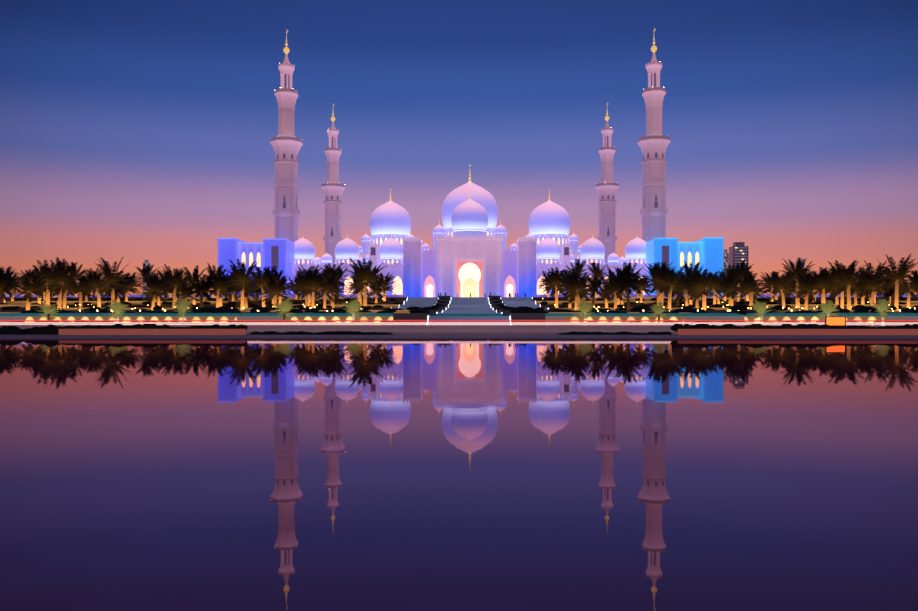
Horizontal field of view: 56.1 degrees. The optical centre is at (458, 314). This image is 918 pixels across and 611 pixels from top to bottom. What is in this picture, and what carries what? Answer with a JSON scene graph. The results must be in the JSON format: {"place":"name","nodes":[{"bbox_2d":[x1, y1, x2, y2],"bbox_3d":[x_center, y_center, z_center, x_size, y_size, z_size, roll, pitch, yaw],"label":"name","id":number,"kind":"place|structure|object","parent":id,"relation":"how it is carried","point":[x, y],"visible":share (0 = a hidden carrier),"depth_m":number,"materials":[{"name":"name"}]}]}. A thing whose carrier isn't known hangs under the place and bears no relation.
{"place":"outdoors","nodes":[
{"label":"outdoors","id":0,"kind":"place"},
{"bbox_2d":[0,339,917,610],"bbox_3d":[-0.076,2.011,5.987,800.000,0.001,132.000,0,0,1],"label":"pool water","id":1,"kind":"structure","parent":0,"point":[458,474],"depth_m":10.79,"materials":[{"name":"purple liquid"}]},
{"bbox_2d":[0,296,917,338],"bbox_3d":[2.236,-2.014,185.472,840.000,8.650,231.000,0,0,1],"label":"garden terraces","id":2,"kind":"object","parent":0,"point":[469,308],"visible":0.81,"depth_m":134.03,"materials":[{"name":"grey stone"}]},
{"bbox_2d":[0,272,14,299],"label":"date palm","id":3,"kind":"object","parent":2,"relation":"on","point":[3,283],"visible":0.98,"depth_m":238.12,"materials":[{"name":"green plant"}]},
{"bbox_2d":[0,268,21,302],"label":"date palm","id":4,"kind":"object","parent":2,"relation":"on","point":[7,285],"visible":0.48,"depth_m":268.53,"materials":[{"name":"brown"}]},
{"bbox_2d":[3,274,49,309],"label":"date palm","id":5,"kind":"object","parent":2,"relation":"on","point":[32,287],"visible":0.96,"depth_m":214.31,"materials":[{"name":"green plant"}]},
{"bbox_2d":[27,259,66,306],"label":"date palm","id":6,"kind":"object","parent":2,"relation":"on","point":[45,270],"visible":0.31,"depth_m":227.40,"materials":[{"name":"green"}]},
{"bbox_2d":[37,303,59,319],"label":"tree","id":7,"kind":"object","parent":2,"relation":"on","point":[46,310],"visible":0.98,"depth_m":134.02,"materials":[{"name":"green plant"}]},
{"bbox_2d":[38,257,81,309],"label":"date palm","id":8,"kind":"object","parent":2,"relation":"on","point":[60,277],"visible":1,"depth_m":210.79,"materials":[{"name":"green"}]},
{"bbox_2d":[50,276,86,307],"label":"date palm","id":9,"kind":"object","parent":2,"relation":"on","point":[67,293],"visible":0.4,"depth_m":239.04,"materials":[{"name":"brown"}]},
{"bbox_2d":[66,261,89,296],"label":"date palm","id":10,"kind":"object","parent":2,"relation":"on","point":[74,269],"visible":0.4,"depth_m":299.96,"materials":[{"name":"green plant"}]},
{"bbox_2d":[71,275,93,307],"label":"date palm","id":11,"kind":"object","parent":2,"relation":"on","point":[82,280],"visible":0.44,"depth_m":256.46,"materials":[{"name":"brown"}]},
{"bbox_2d":[80,270,108,306],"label":"date palm","id":12,"kind":"object","parent":2,"relation":"on","point":[95,279],"visible":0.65,"depth_m":238.84,"materials":[{"name":"brown"}]},
{"bbox_2d":[91,257,132,303],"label":"date palm","id":13,"kind":"object","parent":2,"relation":"on","point":[110,278],"visible":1,"depth_m":211.41,"materials":[{"name":"brown"}]},
{"bbox_2d":[101,299,128,319],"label":"young palm","id":14,"kind":"object","parent":2,"relation":"on","point":[116,307],"visible":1,"depth_m":133.78,"materials":[{"name":"green plant"}]},
{"bbox_2d":[102,281,130,301],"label":"date palm","id":15,"kind":"object","parent":2,"relation":"on","point":[116,293],"visible":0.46,"depth_m":253.67,"materials":[{"name":"green plant"}]},
{"bbox_2d":[116,275,134,302],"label":"date palm","id":16,"kind":"object","parent":2,"relation":"on","point":[122,292],"visible":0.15,"depth_m":266.34,"materials":[{"name":"brown"}]},
{"bbox_2d":[124,273,143,301],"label":"date palm","id":17,"kind":"object","parent":2,"relation":"on","point":[133,276],"visible":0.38,"depth_m":277.01,"materials":[{"name":"brown"}]},
{"bbox_2d":[135,263,159,291],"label":"date palm","id":18,"kind":"object","parent":2,"relation":"on","point":[147,270],"visible":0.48,"depth_m":296.31,"materials":[{"name":"brown"}]},
{"bbox_2d":[129,274,170,309],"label":"date palm","id":19,"kind":"object","parent":2,"relation":"on","point":[155,288],"visible":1,"depth_m":224.49,"materials":[{"name":"brown"}]},
{"bbox_2d":[157,266,190,307],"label":"date palm","id":20,"kind":"object","parent":2,"relation":"on","point":[176,280],"visible":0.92,"depth_m":238.93,"materials":[{"name":"brown"}]},
{"bbox_2d":[172,298,192,319],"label":"tree","id":21,"kind":"object","parent":2,"relation":"on","point":[184,305],"visible":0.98,"depth_m":134.09,"materials":[{"name":"green plant"}]},
{"bbox_2d":[170,280,199,303],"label":"date palm","id":22,"kind":"object","parent":2,"relation":"on","point":[187,291],"visible":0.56,"depth_m":255.36,"materials":[{"name":"brown"}]},
{"bbox_2d":[178,265,208,304],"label":"date palm","id":23,"kind":"object","parent":2,"relation":"on","point":[191,277],"visible":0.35,"depth_m":266.47,"materials":[{"name":"brown"}]},
{"bbox_2d":[181,272,219,307],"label":"date palm","id":24,"kind":"object","parent":2,"relation":"on","point":[201,290],"visible":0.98,"depth_m":227.53,"materials":[{"name":"brown"}]},
{"bbox_2d":[201,263,229,297],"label":"date palm","id":25,"kind":"object","parent":2,"relation":"on","point":[218,270],"visible":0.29,"depth_m":290.37,"materials":[{"name":"brown"}]},
{"bbox_2d":[202,273,232,306],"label":"date palm","id":26,"kind":"object","parent":2,"relation":"on","point":[219,287],"visible":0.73,"depth_m":241.35,"materials":[{"name":"brown"}]},
{"bbox_2d":[205,274,232,306],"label":"date palm","id":27,"kind":"object","parent":2,"relation":"on","point":[220,300],"visible":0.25,"depth_m":252.60,"materials":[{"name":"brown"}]},
{"bbox_2d":[219,259,265,309],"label":"date palm","id":28,"kind":"object","parent":2,"relation":"on","point":[242,277],"visible":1,"depth_m":227.32,"materials":[{"name":"brown"}]},
{"bbox_2d":[225,279,260,307],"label":"date palm","id":29,"kind":"object","parent":2,"relation":"on","point":[247,294],"visible":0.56,"depth_m":252.48,"materials":[{"name":"brown"}]},
{"bbox_2d":[248,266,278,306],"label":"date palm","id":30,"kind":"object","parent":2,"relation":"on","point":[263,276],"visible":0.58,"depth_m":239.80,"materials":[{"name":"brown"}]},
{"bbox_2d":[254,266,289,303],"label":"date palm","id":31,"kind":"object","parent":2,"relation":"on","point":[276,275],"visible":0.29,"depth_m":255.94,"materials":[{"name":"brown"}]},
{"bbox_2d":[255,273,295,307],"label":"date palm","id":32,"kind":"object","parent":2,"relation":"on","point":[276,290],"visible":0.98,"depth_m":223.29,"materials":[{"name":"brown"}]},
{"bbox_2d":[268,271,297,304],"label":"date palm","id":33,"kind":"object","parent":2,"relation":"on","point":[280,297],"visible":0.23,"depth_m":267.31,"materials":[{"name":"brown"}]},
{"bbox_2d":[273,298,298,319],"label":"young palm","id":34,"kind":"object","parent":2,"relation":"on","point":[285,306],"visible":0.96,"depth_m":133.10,"materials":[{"name":"green plant"}]},
{"bbox_2d":[285,268,324,305],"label":"date palm","id":35,"kind":"object","parent":2,"relation":"on","point":[299,290],"visible":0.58,"depth_m":240.72,"materials":[{"name":"brown"}]},
{"bbox_2d":[290,264,326,305],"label":"date palm","id":36,"kind":"object","parent":2,"relation":"on","point":[312,268],"visible":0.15,"depth_m":256.46,"materials":[{"name":"brown"}]},
{"bbox_2d":[296,269,330,307],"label":"date palm","id":37,"kind":"object","parent":2,"relation":"on","point":[313,283],"visible":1,"depth_m":213.10,"materials":[{"name":"brown"}]},
{"bbox_2d":[311,273,342,308],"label":"date palm","id":38,"kind":"object","parent":2,"relation":"on","point":[330,281],"visible":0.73,"depth_m":227.33,"materials":[{"name":"brown"}]},
{"bbox_2d":[317,262,345,295],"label":"date palm","id":39,"kind":"object","parent":2,"relation":"on","point":[331,272],"visible":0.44,"depth_m":277.55,"materials":[{"name":"brown"}]},
{"bbox_2d":[320,271,350,307],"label":"date palm","id":40,"kind":"object","parent":2,"relation":"on","point":[336,296],"visible":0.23,"depth_m":256.88,"materials":[{"name":"brown"}]},
{"bbox_2d":[341,298,367,319],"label":"young palm","id":41,"kind":"object","parent":2,"relation":"on","point":[353,306],"visible":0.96,"depth_m":133.54,"materials":[{"name":"green plant"}]},
{"bbox_2d":[343,276,371,303],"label":"date palm","id":42,"kind":"object","parent":2,"relation":"on","point":[360,293],"visible":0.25,"depth_m":255.03,"materials":[{"name":"brown"}]},
{"bbox_2d":[344,258,388,305],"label":"date palm","id":43,"kind":"object","parent":2,"relation":"on","point":[362,275],"visible":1,"depth_m":213.44,"materials":[{"name":"brown"}]},
{"bbox_2d":[367,276,387,302],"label":"date palm","id":44,"kind":"object","parent":2,"relation":"on","point":[377,292],"visible":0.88,"depth_m":279.51,"materials":[{"name":"brown"}]},
{"bbox_2d":[375,272,399,300],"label":"date palm","id":45,"kind":"object","parent":2,"relation":"on","point":[390,287],"visible":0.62,"depth_m":289.37,"materials":[{"name":"green plant"}]},
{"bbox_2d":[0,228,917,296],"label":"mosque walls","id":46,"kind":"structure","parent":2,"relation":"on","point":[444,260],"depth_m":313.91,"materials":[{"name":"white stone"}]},
{"bbox_2d":[270,30,302,241],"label":"minaret","id":47,"kind":"object","parent":46,"relation":"on","point":[286,144],"visible":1,"depth_m":338.14,"materials":[{"name":"grey stone"}]},
{"bbox_2d":[294,238,314,259],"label":"dome","id":48,"kind":"structure","parent":46,"relation":"attached to","point":[304,248],"depth_m":326.96,"materials":[{"name":"grey stone"}]},
{"bbox_2d":[321,105,344,264],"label":"minaret","id":49,"kind":"object","parent":46,"relation":"on","point":[333,188],"visible":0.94,"depth_m":458.14,"materials":[{"name":"grey stone"}]},
{"bbox_2d":[335,238,359,258],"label":"dome","id":50,"kind":"structure","parent":46,"relation":"attached to","point":[347,247],"depth_m":326.92,"materials":[{"name":"grey stone"}]},
{"bbox_2d":[370,200,410,236],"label":"dome","id":51,"kind":"structure","parent":46,"relation":"on","point":[390,217],"depth_m":500.91,"materials":[{"name":"grey stone"}]},
{"bbox_2d":[379,237,402,258],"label":"dome","id":52,"kind":"structure","parent":46,"relation":"attached to","point":[391,247],"depth_m":326.71,"materials":[{"name":"grey stone"}]},
{"bbox_2d":[451,199,487,231],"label":"dome","id":53,"kind":"structure","parent":46,"relation":"attached to","point":[469,214],"depth_m":318.51,"materials":[{"name":"grey stone"}]},
{"bbox_2d":[442,181,497,230],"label":"dome","id":54,"kind":"structure","parent":46,"relation":"on","point":[456,197],"depth_m":499.41,"materials":[{"name":"grey stone"}]},
{"bbox_2d":[242,232,698,296],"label":"arched windows","id":55,"kind":"structure","parent":46,"relation":"attached to","point":[469,274],"depth_m":318.72,"materials":[{"name":"glass"}]},
{"bbox_2d":[536,237,560,258],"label":"dome","id":56,"kind":"structure","parent":46,"relation":"attached to","point":[548,247],"depth_m":325.92,"materials":[{"name":"grey stone"}]},
{"bbox_2d":[529,200,569,235],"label":"dome","id":57,"kind":"structure","parent":46,"relation":"on","point":[549,217],"depth_m":499.69,"materials":[{"name":"grey stone"}]},
{"bbox_2d":[580,237,604,258],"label":"dome","id":58,"kind":"structure","parent":46,"relation":"attached to","point":[592,247],"depth_m":325.72,"materials":[{"name":"grey stone"}]},
{"bbox_2d":[595,104,618,264],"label":"minaret","id":59,"kind":"object","parent":46,"relation":"on","point":[607,187],"visible":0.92,"depth_m":456.24,"materials":[{"name":"grey stone"}]},
{"bbox_2d":[625,237,645,258],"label":"dome","id":60,"kind":"structure","parent":46,"relation":"attached to","point":[635,247],"depth_m":325.34,"materials":[{"name":"grey stone"}]},
{"bbox_2d":[637,28,670,241],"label":"minaret","id":61,"kind":"object","parent":46,"relation":"on","point":[653,143],"visible":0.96,"depth_m":336.27,"materials":[{"name":"grey stone"}]},
{"bbox_2d":[0,297,917,334],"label":"hedges","id":62,"kind":"object","parent":2,"relation":"on","point":[740,306],"visible":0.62,"depth_m":171.56,"materials":[{"name":"green plant"}]},
{"bbox_2d":[0,320,917,324],"bbox_3d":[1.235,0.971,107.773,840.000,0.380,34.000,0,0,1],"label":"traffic light trails","id":63,"kind":"object","parent":2,"relation":"on","point":[431,322],"visible":1,"depth_m":94.92,"materials":[{"name":"red"}]},
{"bbox_2d":[75,298,914,312],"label":"garden lamps","id":64,"kind":"object","parent":2,"relation":"on","point":[594,307],"visible":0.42,"depth_m":182.99,"materials":[{"name":"yellow"}]},
{"bbox_2d":[540,267,570,307],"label":"date palm","id":65,"kind":"object","parent":2,"relation":"on","point":[554,277],"visible":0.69,"depth_m":252.17,"materials":[{"name":"brown"}]},
{"bbox_2d":[555,268,581,307],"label":"date palm","id":66,"kind":"object","parent":2,"relation":"on","point":[563,278],"visible":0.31,"depth_m":238.93,"materials":[{"name":"brown"}]},
{"bbox_2d":[564,258,588,277],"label":"date palm","id":67,"kind":"object","parent":2,"relation":"on","point":[578,265],"visible":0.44,"depth_m":296.13,"materials":[{"name":"brown"}]},
{"bbox_2d":[557,269,597,309],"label":"date palm","id":68,"kind":"object","parent":2,"relation":"on","point":[573,297],"visible":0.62,"depth_m":222.01,"materials":[{"name":"brown"}]},
{"bbox_2d":[560,272,596,308],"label":"date palm","id":69,"kind":"object","parent":2,"relation":"on","point":[580,286],"visible":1,"depth_m":211.00,"materials":[{"name":"green plant"}]},
{"bbox_2d":[569,299,594,319],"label":"young palm","id":70,"kind":"object","parent":2,"relation":"on","point":[585,308],"visible":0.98,"depth_m":132.97,"materials":[{"name":"green plant"}]},
{"bbox_2d":[586,274,606,303],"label":"date palm","id":71,"kind":"object","parent":2,"relation":"on","point":[598,282],"visible":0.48,"depth_m":273.57,"materials":[{"name":"brown"}]},
{"bbox_2d":[585,262,610,296],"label":"date palm","id":72,"kind":"object","parent":2,"relation":"on","point":[594,269],"visible":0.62,"depth_m":296.92,"materials":[{"name":"green plant"}]},
{"bbox_2d":[590,278,612,307],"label":"date palm","id":73,"kind":"object","parent":2,"relation":"on","point":[605,300],"visible":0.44,"depth_m":256.07,"materials":[{"name":"brown"}]},
{"bbox_2d":[599,265,631,304],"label":"date palm","id":74,"kind":"object","parent":2,"relation":"on","point":[610,273],"visible":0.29,"depth_m":242.25,"materials":[{"name":"brown"}]},
{"bbox_2d":[602,277,632,308],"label":"date palm","id":75,"kind":"object","parent":2,"relation":"on","point":[613,294],"visible":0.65,"depth_m":224.50,"materials":[{"name":"brown"}]},
{"bbox_2d":[609,261,648,309],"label":"date palm","id":76,"kind":"object","parent":2,"relation":"on","point":[626,276],"visible":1,"depth_m":209.38,"materials":[{"name":"brown"}]},
{"bbox_2d":[632,275,652,302],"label":"date palm","id":77,"kind":"object","parent":2,"relation":"on","point":[641,286],"visible":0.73,"depth_m":278.76,"materials":[{"name":"green plant"}]},
{"bbox_2d":[637,261,672,305],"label":"date palm","id":78,"kind":"object","parent":2,"relation":"on","point":[652,282],"visible":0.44,"depth_m":240.45,"materials":[{"name":"green"}]},
{"bbox_2d":[648,302,668,319],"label":"bush","id":79,"kind":"object","parent":2,"relation":"on","point":[658,310],"visible":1,"depth_m":132.84,"materials":[{"name":"green plant"}]},
{"bbox_2d":[644,262,682,304],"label":"date palm","id":80,"kind":"object","parent":2,"relation":"on","point":[656,274],"visible":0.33,"depth_m":222.89,"materials":[{"name":"green"}]},
{"bbox_2d":[651,262,692,309],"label":"date palm","id":81,"kind":"object","parent":2,"relation":"on","point":[673,279],"visible":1,"depth_m":208.49,"materials":[{"name":"brown"}]},
{"bbox_2d":[672,274,696,305],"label":"date palm","id":82,"kind":"object","parent":2,"relation":"on","point":[686,296],"visible":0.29,"depth_m":238.34,"materials":[{"name":"green plant"}]},
{"bbox_2d":[676,260,703,297],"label":"date palm","id":83,"kind":"object","parent":2,"relation":"on","point":[697,265],"visible":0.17,"depth_m":284.72,"materials":[{"name":"green plant"}]},
{"bbox_2d":[682,276,713,307],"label":"date palm","id":84,"kind":"object","parent":2,"relation":"on","point":[691,297],"visible":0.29,"depth_m":226.46,"materials":[{"name":"green"}]},
{"bbox_2d":[682,268,730,309],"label":"date palm","id":85,"kind":"object","parent":2,"relation":"on","point":[703,281],"visible":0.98,"depth_m":212.33,"materials":[{"name":"green plant"}]},
{"bbox_2d":[706,271,729,304],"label":"date palm","id":86,"kind":"object","parent":2,"relation":"on","point":[714,289],"visible":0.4,"depth_m":249.83,"materials":[{"name":"green plant"}]},
{"bbox_2d":[718,264,743,305],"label":"date palm","id":87,"kind":"object","parent":2,"relation":"on","point":[738,272],"visible":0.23,"depth_m":250.99,"materials":[{"name":"green plant"}]},
{"bbox_2d":[717,270,744,305],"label":"date palm","id":88,"kind":"object","parent":2,"relation":"on","point":[731,288],"visible":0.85,"depth_m":237.50,"materials":[{"name":"green plant"}]},
{"bbox_2d":[721,260,754,301],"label":"date palm","id":89,"kind":"object","parent":2,"relation":"on","point":[743,267],"visible":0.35,"depth_m":266.33,"materials":[{"name":"green plant"}]},
{"bbox_2d":[729,269,774,305],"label":"date palm","id":90,"kind":"object","parent":2,"relation":"on","point":[748,287],"visible":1,"depth_m":222.10,"materials":[{"name":"green plant"}]},
{"bbox_2d":[750,300,773,319],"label":"bush","id":91,"kind":"object","parent":2,"relation":"on","point":[762,307],"visible":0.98,"depth_m":132.52,"materials":[{"name":"green plant"}]},
{"bbox_2d":[757,271,784,301],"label":"date palm","id":92,"kind":"object","parent":2,"relation":"on","point":[767,282],"visible":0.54,"depth_m":274.17,"materials":[{"name":"green plant"}]},
{"bbox_2d":[765,270,799,306],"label":"date palm","id":93,"kind":"object","parent":2,"relation":"on","point":[784,285],"visible":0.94,"depth_m":225.95,"materials":[{"name":"green plant"}]},
{"bbox_2d":[779,257,816,307],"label":"date palm","id":94,"kind":"object","parent":2,"relation":"on","point":[798,267],"visible":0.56,"depth_m":236.04,"materials":[{"name":"green"}]},
{"bbox_2d":[787,273,821,309],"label":"date palm","id":95,"kind":"object","parent":2,"relation":"on","point":[808,284],"visible":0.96,"depth_m":225.35,"materials":[{"name":"brown"}]},
{"bbox_2d":[811,267,835,303],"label":"date palm","id":96,"kind":"object","parent":2,"relation":"on","point":[822,275],"visible":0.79,"depth_m":239.05,"materials":[{"name":"brown"}]},
{"bbox_2d":[813,300,839,317],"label":"young palm","id":97,"kind":"object","parent":2,"relation":"on","point":[828,308],"visible":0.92,"depth_m":132.57,"materials":[{"name":"green plant"}]},
{"bbox_2d":[825,316,845,325],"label":"roadside sign","id":98,"kind":"object","parent":2,"relation":"on","point":[835,321],"visible":0.73,"depth_m":85.44,"materials":[{"name":"orange"}]},
{"bbox_2d":[820,260,867,308],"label":"date palm","id":99,"kind":"object","parent":2,"relation":"on","point":[842,267],"visible":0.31,"depth_m":223.71,"materials":[{"name":"green"}]},
{"bbox_2d":[821,260,876,309],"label":"date palm","id":100,"kind":"object","parent":2,"relation":"on","point":[849,281],"visible":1,"depth_m":209.56,"materials":[{"name":"green plant"}]},
{"bbox_2d":[839,277,868,305],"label":"date palm","id":101,"kind":"object","parent":2,"relation":"on","point":[856,296],"visible":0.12,"depth_m":252.10,"materials":[{"name":"brown"}]},
{"bbox_2d":[855,260,890,303],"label":"date palm","id":102,"kind":"object","parent":2,"relation":"on","point":[879,268],"visible":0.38,"depth_m":235.68,"materials":[{"name":"green"}]},
{"bbox_2d":[857,272,890,305],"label":"date palm","id":103,"kind":"object","parent":2,"relation":"on","point":[871,286],"visible":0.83,"depth_m":226.81,"materials":[{"name":"green plant"}]},
{"bbox_2d":[872,298,895,325],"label":"young palm","id":104,"kind":"object","parent":2,"relation":"on","point":[882,305],"visible":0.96,"depth_m":131.90,"materials":[{"name":"green plant"}]},
{"bbox_2d":[881,283,903,304],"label":"date palm","id":105,"kind":"object","parent":2,"relation":"on","point":[891,292],"visible":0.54,"depth_m":251.47,"materials":[{"name":"green"}]},
{"bbox_2d":[874,254,917,309],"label":"date palm","id":106,"kind":"object","parent":2,"relation":"on","point":[896,284],"visible":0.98,"depth_m":212.09,"materials":[{"name":"green"}]},
{"bbox_2d":[892,275,917,307],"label":"date palm","id":107,"kind":"object","parent":2,"relation":"on","point":[910,292],"visible":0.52,"depth_m":238.96,"materials":[{"name":"brown"}]},
{"bbox_2d":[0,0,917,294],"label":"sky","id":108,"kind":"structure","parent":0,"point":[136,131],"materials":[{"name":"blue"}]},
{"label":"ground","id":109,"kind":"structure","parent":0,"visible":0},
{"bbox_2d":[143,242,804,293],"bbox_3d":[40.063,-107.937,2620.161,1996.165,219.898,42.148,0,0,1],"label":"city towers","id":110,"kind":"structure","parent":109,"relation":"on","point":[737,254],"depth_m":2589.57,"materials":[{"name":"grey"}]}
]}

